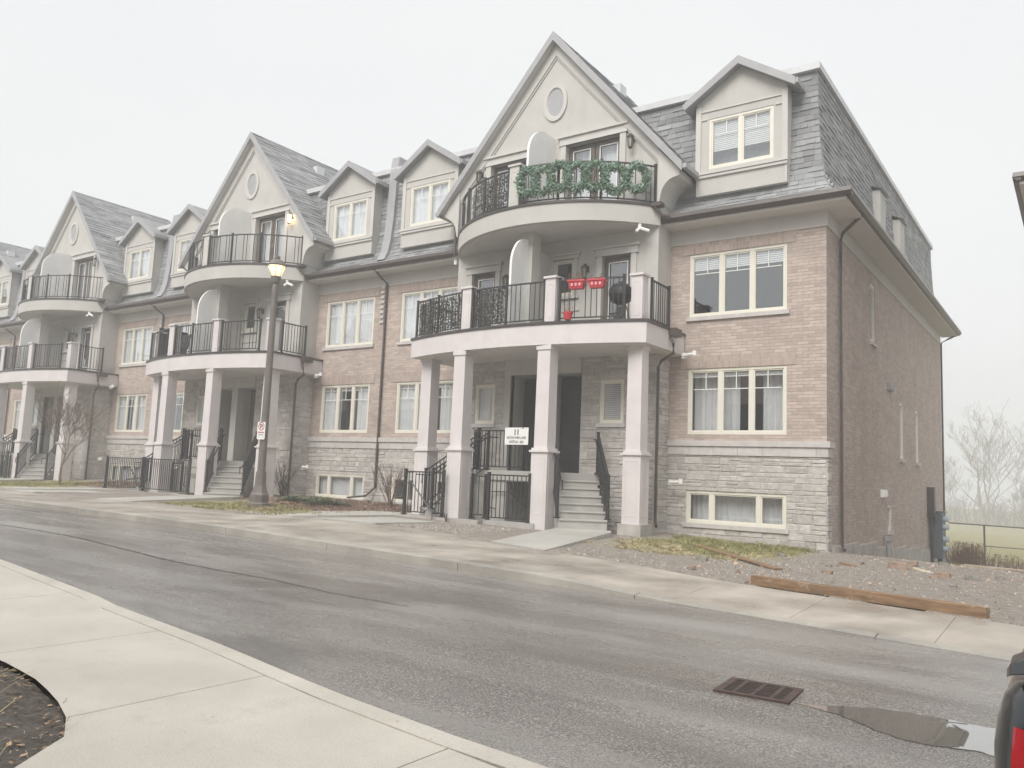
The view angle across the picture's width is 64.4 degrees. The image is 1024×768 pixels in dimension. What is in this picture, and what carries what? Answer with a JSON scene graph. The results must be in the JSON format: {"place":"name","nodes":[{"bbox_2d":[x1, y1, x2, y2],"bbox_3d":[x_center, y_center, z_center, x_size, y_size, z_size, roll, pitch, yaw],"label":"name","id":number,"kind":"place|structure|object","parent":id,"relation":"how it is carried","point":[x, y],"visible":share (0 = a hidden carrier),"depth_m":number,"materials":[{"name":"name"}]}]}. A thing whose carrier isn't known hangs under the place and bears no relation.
{"place":"outdoors","nodes":[
{"label":"outdoors","id":0,"kind":"place"},
{"bbox_2d":[0,660,78,762],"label":"dry grass","id":1,"kind":"structure","parent":0,"point":[20,708],"depth_m":4.62,"materials":[{"name":"plant"}]},
{"bbox_2d":[180,334,190,353],"bbox_3d":[-12.583,-1.398,30.765,0.528,1.030,0.621,-2,-8,35],"label":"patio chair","id":2,"kind":"object","parent":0,"point":[183,343],"visible":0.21,"depth_m":30.94,"materials":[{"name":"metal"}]},
{"bbox_2d":[0,566,496,767],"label":"pavement","id":3,"kind":"structure","parent":0,"point":[137,694],"depth_m":4.80,"materials":[{"name":"grey concrete"}]},
{"bbox_2d":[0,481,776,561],"bbox_3d":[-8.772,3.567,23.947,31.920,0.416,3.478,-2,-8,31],"label":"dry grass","id":4,"kind":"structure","parent":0,"point":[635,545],"depth_m":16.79,"materials":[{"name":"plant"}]},
{"bbox_2d":[0,479,963,565],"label":"grass","id":5,"kind":"structure","parent":0,"point":[759,547],"depth_m":18.59,"materials":[{"name":"green plant"}]},
{"bbox_2d":[0,503,1011,767],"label":"road","id":6,"kind":"structure","parent":0,"point":[550,675],"depth_m":6.99,"materials":[{"name":"grey asphalt"}]},
{"bbox_2d":[5,525,403,605],"bbox_3d":[-5.872,2.519,12.322,11.864,0.173,0.285,-3,-8,37],"label":"road crack","id":7,"kind":"object","parent":6,"relation":"on","point":[194,565],"visible":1,"depth_m":11.14,"materials":[{"name":"grey asphalt"}]},
{"bbox_2d":[0,497,1011,660],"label":"kerb","id":8,"kind":"structure","parent":6,"relation":"on","point":[492,570],"depth_m":12.49,"materials":[{"name":"concrete"}]},
{"bbox_2d":[713,677,803,704],"bbox_3d":[1.794,2.245,5.913,0.529,0.055,0.478,-2,-8,31],"label":"drain grate","id":9,"kind":"object","parent":6,"relation":"on","point":[771,692],"visible":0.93,"depth_m":5.88,"materials":[{"name":"brown metal"}]},
{"bbox_2d":[794,702,995,755],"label":"puddle","id":10,"kind":"object","parent":6,"relation":"on","point":[927,730],"visible":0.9,"depth_m":5.16,"materials":[{"name":"grey liquid"}]},
{"bbox_2d":[994,649,1023,767],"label":"parked car","id":11,"kind":"object","parent":6,"relation":"on","point":[1009,744],"visible":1,"depth_m":2.17,"materials":[{"name":"grey paint"}]},
{"bbox_2d":[0,489,1023,655],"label":"pavement","id":12,"kind":"structure","parent":0,"point":[984,635],"depth_m":11.98,"materials":[{"name":"grey concrete"}]},
{"bbox_2d":[0,477,1023,722],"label":"ground","id":13,"kind":"structure","parent":0,"point":[996,537],"depth_m":15.28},
{"bbox_2d":[0,242,31,438],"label":"townhouse block","id":14,"kind":"structure","parent":13,"relation":"on","point":[12,258],"depth_m":43.93,"materials":[{"name":"brick"}]},
{"bbox_2d":[0,478,44,481],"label":"walkway","id":15,"kind":"structure","parent":13,"relation":"on","point":[11,479],"depth_m":33.62,"materials":[{"name":"grey concrete"}]},
{"bbox_2d":[0,667,64,767],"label":"soil bed","id":16,"kind":"object","parent":13,"relation":"on","point":[29,702],"visible":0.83,"depth_m":4.54,"materials":[{"name":"brown soil"}]},
{"bbox_2d":[0,666,64,764],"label":"leaf litter","id":17,"kind":"object","parent":16,"relation":"on","point":[51,722],"visible":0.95,"depth_m":4.42,"materials":[{"name":"brown plant"}]},
{"bbox_2d":[4,489,114,493],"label":"walkway","id":18,"kind":"structure","parent":13,"relation":"on","point":[54,491],"depth_m":26.75,"materials":[{"name":"grey concrete"}]},
{"bbox_2d":[0,486,120,489],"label":"walkway","id":19,"kind":"structure","parent":13,"relation":"on","point":[61,488],"depth_m":28.79,"materials":[{"name":"grey concrete"}]},
{"bbox_2d":[36,381,115,484],"bbox_3d":[-17.314,1.983,32.162,2.599,4.305,2.364,3,-7,-4],"label":"young tree","id":20,"kind":"object","parent":13,"relation":"on","point":[67,408],"visible":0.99,"depth_m":32.27,"materials":[{"name":"brown plant"}]},
{"bbox_2d":[0,191,283,481],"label":"townhouse block","id":21,"kind":"structure","parent":13,"relation":"on","point":[93,269],"depth_m":36.66,"materials":[{"name":"brick"}]},
{"bbox_2d":[11,399,20,431],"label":"window","id":22,"kind":"structure","parent":21,"relation":"in","point":[17,404],"depth_m":42.11,"materials":[{"name":"beige glass"}]},
{"bbox_2d":[31,402,38,427],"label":"window","id":23,"kind":"structure","parent":21,"relation":"in","point":[34,419],"depth_m":39.30,"materials":[{"name":"beige glass"}]},
{"bbox_2d":[69,222,78,244],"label":"oval window","id":24,"kind":"structure","parent":21,"relation":"in","point":[74,230],"depth_m":38.92,"materials":[{"name":"glass"}]},
{"bbox_2d":[64,329,88,358],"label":"window","id":25,"kind":"structure","parent":21,"relation":"in","point":[68,332],"depth_m":38.28,"materials":[{"name":"grey glass"}]},
{"bbox_2d":[74,401,82,427],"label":"window","id":26,"kind":"structure","parent":21,"relation":"in","point":[76,417],"depth_m":36.91,"materials":[{"name":"grey glass"}]},
{"bbox_2d":[75,259,92,298],"bbox_3d":[-19.885,-4.746,38.100,1.680,2.180,0.290,-2,-8,35],"label":"door","id":27,"kind":"structure","parent":21,"relation":"in","point":[87,264],"depth_m":38.27,"materials":[{"name":"white glass"}]},
{"bbox_2d":[81,329,90,369],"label":"door","id":28,"kind":"structure","parent":21,"relation":"in","point":[86,330],"depth_m":37.40,"materials":[{"name":"grey glass"}]},
{"bbox_2d":[110,464,139,480],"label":"window","id":29,"kind":"structure","parent":21,"relation":"in","point":[138,469],"depth_m":35.77,"materials":[{"name":"glass"}]},
{"bbox_2d":[114,394,146,431],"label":"window","id":30,"kind":"structure","parent":21,"relation":"in","point":[130,410],"depth_m":35.97,"materials":[{"name":"beige glass"}]},
{"bbox_2d":[118,325,152,366],"bbox_3d":[-16.636,-1.651,36.149,2.500,1.760,0.235,-2,-8,35],"label":"window","id":31,"kind":"structure","parent":21,"relation":"in","point":[136,341],"depth_m":36.27,"materials":[{"name":"beige glass"}]},
{"bbox_2d":[97,495,242,501],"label":"walkway","id":32,"kind":"structure","parent":13,"relation":"on","point":[177,498],"depth_m":24.85,"materials":[{"name":"grey concrete"}]},
{"bbox_2d":[57,480,410,516],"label":"mulch","id":33,"kind":"object","parent":13,"relation":"on","point":[248,498],"visible":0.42,"depth_m":25.49,"materials":[{"name":"brown wood"}]},
{"bbox_2d":[275,494,305,501],"bbox_3d":[-6.974,3.605,26.031,1.476,0.276,1.082,-2,-8,35],"label":"evergreen shrub","id":34,"kind":"object","parent":33,"relation":"on","point":[290,498],"visible":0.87,"depth_m":25.83,"materials":[{"name":"green plant"}]},
{"bbox_2d":[296,494,329,502],"bbox_3d":[-6.183,3.589,25.578,1.667,0.280,1.273,-2,-8,35],"label":"evergreen shrub","id":35,"kind":"object","parent":33,"relation":"on","point":[311,499],"visible":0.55,"depth_m":25.43,"materials":[{"name":"green plant"}]},
{"bbox_2d":[301,496,351,505],"bbox_3d":[-5.636,3.556,24.955,1.858,0.284,1.371,-2,-8,35],"label":"evergreen shrub","id":36,"kind":"object","parent":33,"relation":"on","point":[328,501],"visible":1,"depth_m":24.67,"materials":[{"name":"green plant"}]},
{"bbox_2d":[248,256,286,506],"bbox_3d":[-7.086,-0.085,23.636,0.573,7.440,0.573,-2,-8,35],"label":"street lamp","id":37,"kind":"object","parent":13,"relation":"on","point":[259,494],"visible":0.97,"depth_m":23.52,"materials":[{"name":"grey metal"}]},
{"bbox_2d":[257,422,265,438],"bbox_3d":[-7.191,1.336,23.323,0.240,0.500,0.010,1,-7,10],"label":"parking sign","id":38,"kind":"object","parent":37,"relation":"attached to","point":[261,430],"visible":1,"depth_m":23.32,"materials":[{"name":"white metal"}]},
{"bbox_2d":[0,559,547,767],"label":"kerb","id":39,"kind":"structure","parent":13,"relation":"on","point":[489,755],"depth_m":5.23,"materials":[{"name":"grey concrete"}]},
{"bbox_2d":[274,458,301,496],"bbox_3d":[-7.910,3.202,27.980,1.048,1.360,0.962,-2,-8,35],"label":"leafless shrub","id":40,"kind":"object","parent":13,"relation":"on","point":[284,488],"visible":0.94,"depth_m":27.88,"materials":[{"name":"brown plant"}]},
{"bbox_2d":[102,131,489,500],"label":"townhouse block","id":41,"kind":"structure","parent":13,"relation":"on","point":[317,227],"depth_m":29.03,"materials":[{"name":"brick"}]},
{"bbox_2d":[159,328,187,356],"bbox_3d":[-13.281,-1.526,31.833,0.040,1.150,1.200,-2,-8,35],"label":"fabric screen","id":42,"kind":"object","parent":41,"relation":"attached to","point":[163,342],"visible":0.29,"depth_m":31.56,"materials":[{"name":"black fabric"}]},
{"bbox_2d":[173,392,183,431],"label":"window","id":43,"kind":"structure","parent":41,"relation":"in","point":[178,414],"depth_m":35.21,"materials":[{"name":"beige glass"}]},
{"bbox_2d":[169,320,190,352],"bbox_3d":[-13.709,-1.809,34.145,2.360,1.660,0.160,-2,-8,35],"label":"window","id":44,"kind":"structure","parent":41,"relation":"in","point":[183,323],"depth_m":34.27,"materials":[{"name":"beige glass"}]},
{"bbox_2d":[192,396,204,427],"bbox_3d":[-11.962,1.079,31.460,0.840,1.240,0.235,-2,-8,35],"label":"window","id":45,"kind":"structure","parent":41,"relation":"in","point":[200,400],"depth_m":31.60,"materials":[{"name":"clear glass"}]},
{"bbox_2d":[247,391,255,452],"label":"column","id":46,"kind":"structure","parent":41,"relation":"in","point":[253,393],"depth_m":30.42,"materials":[{"name":"beige"}]},
{"bbox_2d":[245,171,258,198],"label":"oval window","id":47,"kind":"structure","parent":41,"relation":"in","point":[252,182],"depth_m":31.20,"materials":[{"name":"glass"}]},
{"bbox_2d":[244,303,278,330],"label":"window","id":48,"kind":"structure","parent":41,"relation":"in","point":[249,308],"depth_m":30.90,"materials":[{"name":"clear glass"}]},
{"bbox_2d":[257,214,284,262],"bbox_3d":[-8.885,-5.173,30.371,1.680,2.180,0.290,-2,-8,35],"label":"door","id":49,"kind":"structure","parent":41,"relation":"in","point":[273,225],"depth_m":30.46,"materials":[{"name":"white glass"}]},
{"bbox_2d":[276,302,285,351],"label":"door","id":50,"kind":"structure","parent":41,"relation":"in","point":[282,306],"depth_m":29.68,"materials":[{"name":"grey glass"}]},
{"bbox_2d":[315,473,363,500],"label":"window","id":51,"kind":"structure","parent":41,"relation":"in","point":[341,486],"depth_m":27.95,"materials":[{"name":"clear glass"}]},
{"bbox_2d":[319,384,369,432],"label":"window","id":52,"kind":"structure","parent":41,"relation":"in","point":[344,408],"depth_m":28.39,"materials":[{"name":"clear glass"}]},
{"bbox_2d":[322,297,374,350],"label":"window","id":53,"kind":"structure","parent":41,"relation":"in","point":[350,323],"depth_m":28.50,"materials":[{"name":"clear glass"}]},
{"bbox_2d":[249,511,418,516],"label":"walkway","id":54,"kind":"structure","parent":13,"relation":"on","point":[358,513],"depth_m":21.52,"materials":[{"name":"grey concrete"}]},
{"bbox_2d":[312,517,437,524],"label":"walkway","id":55,"kind":"structure","parent":13,"relation":"on","point":[379,520],"depth_m":19.69,"materials":[{"name":"grey concrete"}]},
{"bbox_2d":[370,460,404,506],"bbox_3d":[-3.858,3.039,25.140,1.173,1.493,0.966,4,-7,-10],"label":"leafless shrub","id":56,"kind":"object","parent":13,"relation":"on","point":[389,493],"visible":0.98,"depth_m":24.99,"materials":[{"name":"brown plant"}]},
{"bbox_2d":[490,528,610,550],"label":"walkway","id":57,"kind":"structure","parent":13,"relation":"on","point":[549,539],"depth_m":16.81,"materials":[{"name":"grey concrete"}]},
{"bbox_2d":[347,31,961,562],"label":"townhouse block","id":58,"kind":"structure","parent":13,"relation":"on","point":[763,363],"depth_m":21.29,"materials":[{"name":"brick"}]},
{"bbox_2d":[389,477,445,504],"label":"window","id":59,"kind":"structure","parent":58,"relation":"in","point":[399,496],"depth_m":26.34,"materials":[{"name":"clear glass"}]},
{"bbox_2d":[395,380,452,432],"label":"window","id":60,"kind":"structure","parent":58,"relation":"in","point":[408,393],"depth_m":26.37,"materials":[{"name":"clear glass"}]},
{"bbox_2d":[396,286,457,344],"bbox_3d":[-2.635,-2.195,26.311,2.640,1.760,0.235,-2,-8,35],"label":"window","id":61,"kind":"structure","parent":58,"relation":"in","point":[409,300],"depth_m":26.82,"materials":[{"name":"clear glass"}]},
{"bbox_2d":[419,294,460,333],"bbox_3d":[-2.017,-1.911,22.760,0.143,1.024,2.131,8,-9,-40],"label":"railing panel","id":62,"kind":"object","parent":58,"relation":"attached to","point":[449,316],"visible":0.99,"depth_m":22.63,"materials":[{"name":"black metal"}]},
{"bbox_2d":[471,384,495,426],"bbox_3d":[-0.759,0.644,23.586,0.840,1.240,0.233,-2,-8,35],"label":"window","id":63,"kind":"structure","parent":58,"relation":"in","point":[485,394],"depth_m":23.67,"materials":[{"name":"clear glass"}]},
{"bbox_2d":[475,274,494,326],"bbox_3d":[-0.752,-2.219,24.138,0.840,2.050,0.290,-2,-8,35],"label":"door","id":64,"kind":"structure","parent":58,"relation":"in","point":[484,281],"depth_m":24.32,"materials":[{"name":"grey glass"}]},
{"bbox_2d":[473,287,504,324],"bbox_3d":[-0.606,-2.022,21.396,1.121,1.048,0.109,-3,-8,39],"label":"privacy screen","id":65,"kind":"object","parent":58,"relation":"attached to","point":[488,302],"visible":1,"depth_m":21.39,"materials":[{"name":"black metal"}]},
{"bbox_2d":[472,175,507,217],"bbox_3d":[-0.639,-5.159,22.563,0.190,1.022,1.841,7,-8,-37],"label":"privacy screen","id":66,"kind":"object","parent":58,"relation":"on","point":[500,198],"visible":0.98,"depth_m":22.39,"materials":[{"name":"black metal"}]},
{"bbox_2d":[493,162,525,208],"bbox_3d":[0.153,-5.475,24.013,1.630,2.080,0.290,-2,-8,35],"label":"door","id":67,"kind":"structure","parent":58,"relation":"in","point":[499,170],"depth_m":24.44,"materials":[{"name":"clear glass"}]},
{"bbox_2d":[504,428,528,444],"bbox_3d":[0.130,1.371,21.374,0.750,0.450,0.054,-2,-8,35],"label":"address sign","id":68,"kind":"object","parent":58,"relation":"attached to","point":[516,436],"visible":1,"depth_m":21.35,"materials":[{"name":"white plastic"}]},
{"bbox_2d":[513,165,541,200],"bbox_3d":[0.416,-5.324,21.395,0.847,1.019,0.388,-2,-8,35],"label":"wreath","id":69,"kind":"object","parent":58,"relation":"attached to","point":[523,192],"visible":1,"depth_m":21.37,"materials":[{"name":"green plant"}]},
{"bbox_2d":[523,382,536,470],"bbox_3d":[0.706,1.218,23.185,0.920,2.550,0.062,-2,-8,35],"label":"door","id":70,"kind":"structure","parent":58,"relation":"in","point":[530,388],"depth_m":23.33,"materials":[{"name":"black wood"}]},
{"bbox_2d":[529,163,557,198],"bbox_3d":[0.804,-5.281,21.190,0.826,0.992,0.357,-1,-7,28],"label":"wreath","id":71,"kind":"object","parent":58,"relation":"attached to","point":[545,190],"visible":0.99,"depth_m":21.14,"materials":[{"name":"green plant"}]},
{"bbox_2d":[543,83,567,121],"bbox_3d":[1.244,-8.068,23.315,0.800,1.120,0.049,-2,-8,35],"label":"oval window","id":72,"kind":"structure","parent":58,"relation":"in","point":[556,97],"depth_m":23.32,"materials":[{"name":"glass"}]},
{"bbox_2d":[545,159,574,198],"bbox_3d":[1.243,-5.324,21.031,0.828,1.104,0.377,0,-7,17],"label":"wreath","id":73,"kind":"object","parent":58,"relation":"attached to","point":[560,164],"visible":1,"depth_m":20.98,"materials":[{"name":"green plant"}]},
{"bbox_2d":[553,259,573,295],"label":"window","id":74,"kind":"structure","parent":58,"relation":"in","point":[562,268],"depth_m":23.44,"materials":[{"name":"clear glass"}]},
{"bbox_2d":[563,273,572,319],"bbox_3d":[1.387,-2.159,19.960,0.247,1.180,0.260,7,-8,-36],"label":"flower pot","id":75,"kind":"object","parent":58,"relation":"on","point":[567,313],"visible":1,"depth_m":19.86,"materials":[{"name":"red plastic"}]},
{"bbox_2d":[559,377,581,472],"bbox_3d":[1.729,1.125,22.350,0.920,2.630,0.062,-2,-8,35],"label":"door","id":76,"kind":"structure","parent":58,"relation":"in","point":[570,420],"depth_m":22.40,"materials":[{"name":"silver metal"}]},
{"bbox_2d":[561,158,591,195],"bbox_3d":[1.667,-5.317,20.930,0.831,1.049,0.366,1,-7,11],"label":"wreath","id":77,"kind":"object","parent":58,"relation":"attached to","point":[576,188],"visible":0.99,"depth_m":20.87,"materials":[{"name":"green plant"}]},
{"bbox_2d":[567,272,586,289],"bbox_3d":[1.593,-2.550,19.906,0.450,0.462,0.230,-1,-7,24],"label":"flower box","id":78,"kind":"object","parent":58,"relation":"attached to","point":[579,283],"visible":1,"depth_m":19.83,"materials":[{"name":"red plastic"}]},
{"bbox_2d":[568,137,619,199],"bbox_3d":[2.318,-5.608,22.499,1.680,2.180,0.290,-2,-8,35],"label":"door","id":79,"kind":"structure","parent":58,"relation":"in","point":[608,150],"depth_m":22.52,"materials":[{"name":"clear glass"}]},
{"bbox_2d":[579,158,609,194],"bbox_3d":[2.131,-5.344,20.851,0.830,1.002,0.374,2,-7,3],"label":"wreath","id":80,"kind":"object","parent":58,"relation":"attached to","point":[600,166],"visible":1,"depth_m":20.80,"materials":[{"name":"green plant"}]},
{"bbox_2d":[587,273,606,288],"bbox_3d":[2.060,-2.501,19.704,0.450,0.356,0.230,0,-7,21],"label":"flower box","id":81,"kind":"object","parent":58,"relation":"attached to","point":[597,283],"visible":1,"depth_m":19.63,"materials":[{"name":"red plastic"}]},
{"bbox_2d":[596,379,625,426],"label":"window","id":82,"kind":"structure","parent":58,"relation":"in","point":[612,391],"depth_m":21.27,"materials":[{"name":"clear glass"}]},
{"bbox_2d":[601,160,629,197],"bbox_3d":[2.642,-5.255,20.842,0.841,0.984,0.360,3,-7,-2],"label":"wreath","id":83,"kind":"object","parent":58,"relation":"attached to","point":[621,186],"visible":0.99,"depth_m":20.78,"materials":[{"name":"green plant"}]},
{"bbox_2d":[603,255,630,318],"bbox_3d":[2.847,-2.359,21.609,0.840,2.050,0.290,-2,-8,35],"label":"door","id":84,"kind":"structure","parent":58,"relation":"in","point":[616,266],"depth_m":21.76,"materials":[{"name":"grey glass"}]},
{"bbox_2d":[609,281,630,318],"bbox_3d":[2.704,-2.011,20.273,0.598,1.114,0.598,-2,-8,35],"label":"barbecue grill","id":85,"kind":"object","parent":58,"relation":"on","point":[628,294],"visible":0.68,"depth_m":20.09,"materials":[{"name":"metal"}]},
{"bbox_2d":[624,159,652,197],"bbox_3d":[3.225,-5.282,20.910,0.854,1.047,0.368,4,-7,-15],"label":"wreath","id":86,"kind":"object","parent":58,"relation":"attached to","point":[642,187],"visible":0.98,"depth_m":20.85,"materials":[{"name":"green plant"}]},
{"bbox_2d":[682,490,788,533],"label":"window","id":87,"kind":"structure","parent":58,"relation":"in","point":[704,509],"depth_m":19.99,"materials":[{"name":"clear glass"}]},
{"bbox_2d":[687,365,786,434],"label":"window","id":88,"kind":"structure","parent":58,"relation":"in","point":[753,399],"depth_m":20.50,"materials":[{"name":"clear glass"}]},
{"bbox_2d":[686,243,789,321],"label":"window","id":89,"kind":"structure","parent":58,"relation":"in","point":[747,282],"depth_m":21.33,"materials":[{"name":"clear glass"}]},
{"bbox_2d":[870,284,877,347],"bbox_3d":[10.296,-1.961,23.278,0.160,1.790,0.740,-2,-8,35],"label":"side window","id":90,"kind":"structure","parent":58,"relation":"in","point":[872,342],"depth_m":23.42,"materials":[{"name":"grey glass"}]},
{"bbox_2d":[887,505,893,534],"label":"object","id":91,"kind":"structure","parent":58,"relation":"in","point":[889,532],"depth_m":24.52,"materials":[{"name":"beige glass"}]},
{"bbox_2d":[899,402,905,462],"bbox_3d":[12.616,1.571,26.384,0.160,1.930,0.760,-2,-8,35],"label":"side window","id":92,"kind":"structure","parent":58,"relation":"in","point":[900,404],"depth_m":26.56,"materials":[{"name":"beige glass"}]},
{"bbox_2d":[915,411,920,465],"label":"side window","id":93,"kind":"structure","parent":58,"relation":"in","point":[916,413],"depth_m":28.95,"materials":[{"name":"beige glass"}]},
{"bbox_2d":[696,555,707,561],"bbox_3d":[3.455,3.182,14.797,0.206,0.113,0.137,-1,-7,30],"label":"stone","id":94,"kind":"object","parent":13,"relation":"on","point":[701,558],"visible":0.83,"depth_m":14.75,"materials":[{"name":"grey stone"}]},
{"bbox_2d":[691,544,782,569],"bbox_3d":[4.239,3.306,15.690,0.166,0.135,3.602,4,-7,-10],"label":"wooden plank","id":95,"kind":"object","parent":13,"relation":"on","point":[769,566],"visible":0.92,"depth_m":15.12,"materials":[{"name":"brown wood"}]},
{"bbox_2d":[822,569,832,573],"bbox_3d":[5.400,3.216,13.919,0.115,0.078,0.189,7,-8,-34],"label":"rubble piece","id":96,"kind":"object","parent":13,"relation":"on","point":[825,571],"visible":0.98,"depth_m":13.87,"materials":[{"name":"stone"}]},
{"bbox_2d":[838,562,856,566],"bbox_3d":[6.420,3.456,15.544,0.329,0.089,0.166,-2,-8,35],"label":"wood offcut","id":97,"kind":"object","parent":13,"relation":"on","point":[845,564],"visible":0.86,"depth_m":15.51,"materials":[{"name":"brown wood"}]},
{"bbox_2d":[751,575,989,618],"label":"timber beam","id":98,"kind":"structure","parent":13,"relation":"on","point":[956,608],"depth_m":10.53,"materials":[{"name":"brown wood"}]},
{"bbox_2d":[888,561,908,569],"bbox_3d":[7.447,3.502,15.674,0.373,0.157,0.227,-1,-7,26],"label":"rubble piece","id":99,"kind":"object","parent":13,"relation":"on","point":[898,565],"visible":0.88,"depth_m":15.58,"materials":[{"name":"stone"}]},
{"bbox_2d":[908,561,918,565],"bbox_3d":[8.073,3.635,16.428,0.147,0.126,0.238,7,-8,-35],"label":"rubble piece","id":100,"kind":"object","parent":13,"relation":"on","point":[914,563],"visible":0.68,"depth_m":16.35,"materials":[{"name":"stone"}]},
{"bbox_2d":[934,571,951,577],"bbox_3d":[7.651,3.399,14.457,0.271,0.119,0.178,-2,-8,35],"label":"rubble piece","id":101,"kind":"object","parent":13,"relation":"on","point":[944,574],"visible":0.71,"depth_m":14.39,"materials":[{"name":"stone"}]},
{"bbox_2d":[942,467,971,515],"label":"bare tree","id":102,"kind":"object","parent":13,"relation":"on","point":[950,488],"visible":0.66,"depth_m":154.27,"materials":[{"name":"grey plant"}]},
{"bbox_2d":[964,573,980,580],"bbox_3d":[8.130,3.423,14.362,0.251,0.139,0.161,-1,-7,27],"label":"stone","id":103,"kind":"object","parent":13,"relation":"on","point":[972,577],"visible":0.85,"depth_m":14.30,"materials":[{"name":"grey stone"}]},
{"bbox_2d":[944,399,1023,524],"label":"bare tree","id":104,"kind":"object","parent":13,"relation":"on","point":[985,465],"visible":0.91,"depth_m":147.53,"materials":[{"name":"grey plant"}]},
{"bbox_2d":[945,492,1023,526],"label":"thicket","id":105,"kind":"object","parent":13,"relation":"on","point":[1001,518],"visible":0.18,"depth_m":157.91,"materials":[{"name":"grey plant"}]},
{"bbox_2d":[946,540,1023,569],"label":"weeds","id":106,"kind":"object","parent":13,"relation":"on","point":[964,555],"visible":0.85,"depth_m":33.17,"materials":[{"name":"plant"}]},
{"bbox_2d":[948,522,1023,565],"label":"pipe fence","id":107,"kind":"object","parent":13,"relation":"on","point":[985,546],"visible":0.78,"depth_m":32.59,"materials":[{"name":"metal"}]},
{"bbox_2d":[963,564,1023,571],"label":"white board","id":108,"kind":"object","parent":13,"relation":"on","point":[1000,568],"visible":0.91,"depth_m":24.72,"materials":[{"name":"white wood"}]},
{"bbox_2d":[1002,473,1023,526],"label":"bare tree","id":109,"kind":"object","parent":13,"relation":"on","point":[1016,496],"visible":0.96,"depth_m":145.82,"materials":[{"name":"grey plant"}]},
{"bbox_2d":[1012,171,1023,225],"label":"neighbouring block","id":110,"kind":"structure","parent":13,"relation":"on","point":[1018,179],"depth_m":17.69,"materials":[{"name":"brick"}]},
{"bbox_2d":[0,0,1023,510],"label":"sky","id":111,"kind":"structure","parent":0,"point":[146,106],"materials":[{"name":"white"}]},
{"bbox_2d":[386,522,1023,619],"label":"gravel","id":112,"kind":"structure","parent":0,"point":[500,529],"depth_m":15.21,"materials":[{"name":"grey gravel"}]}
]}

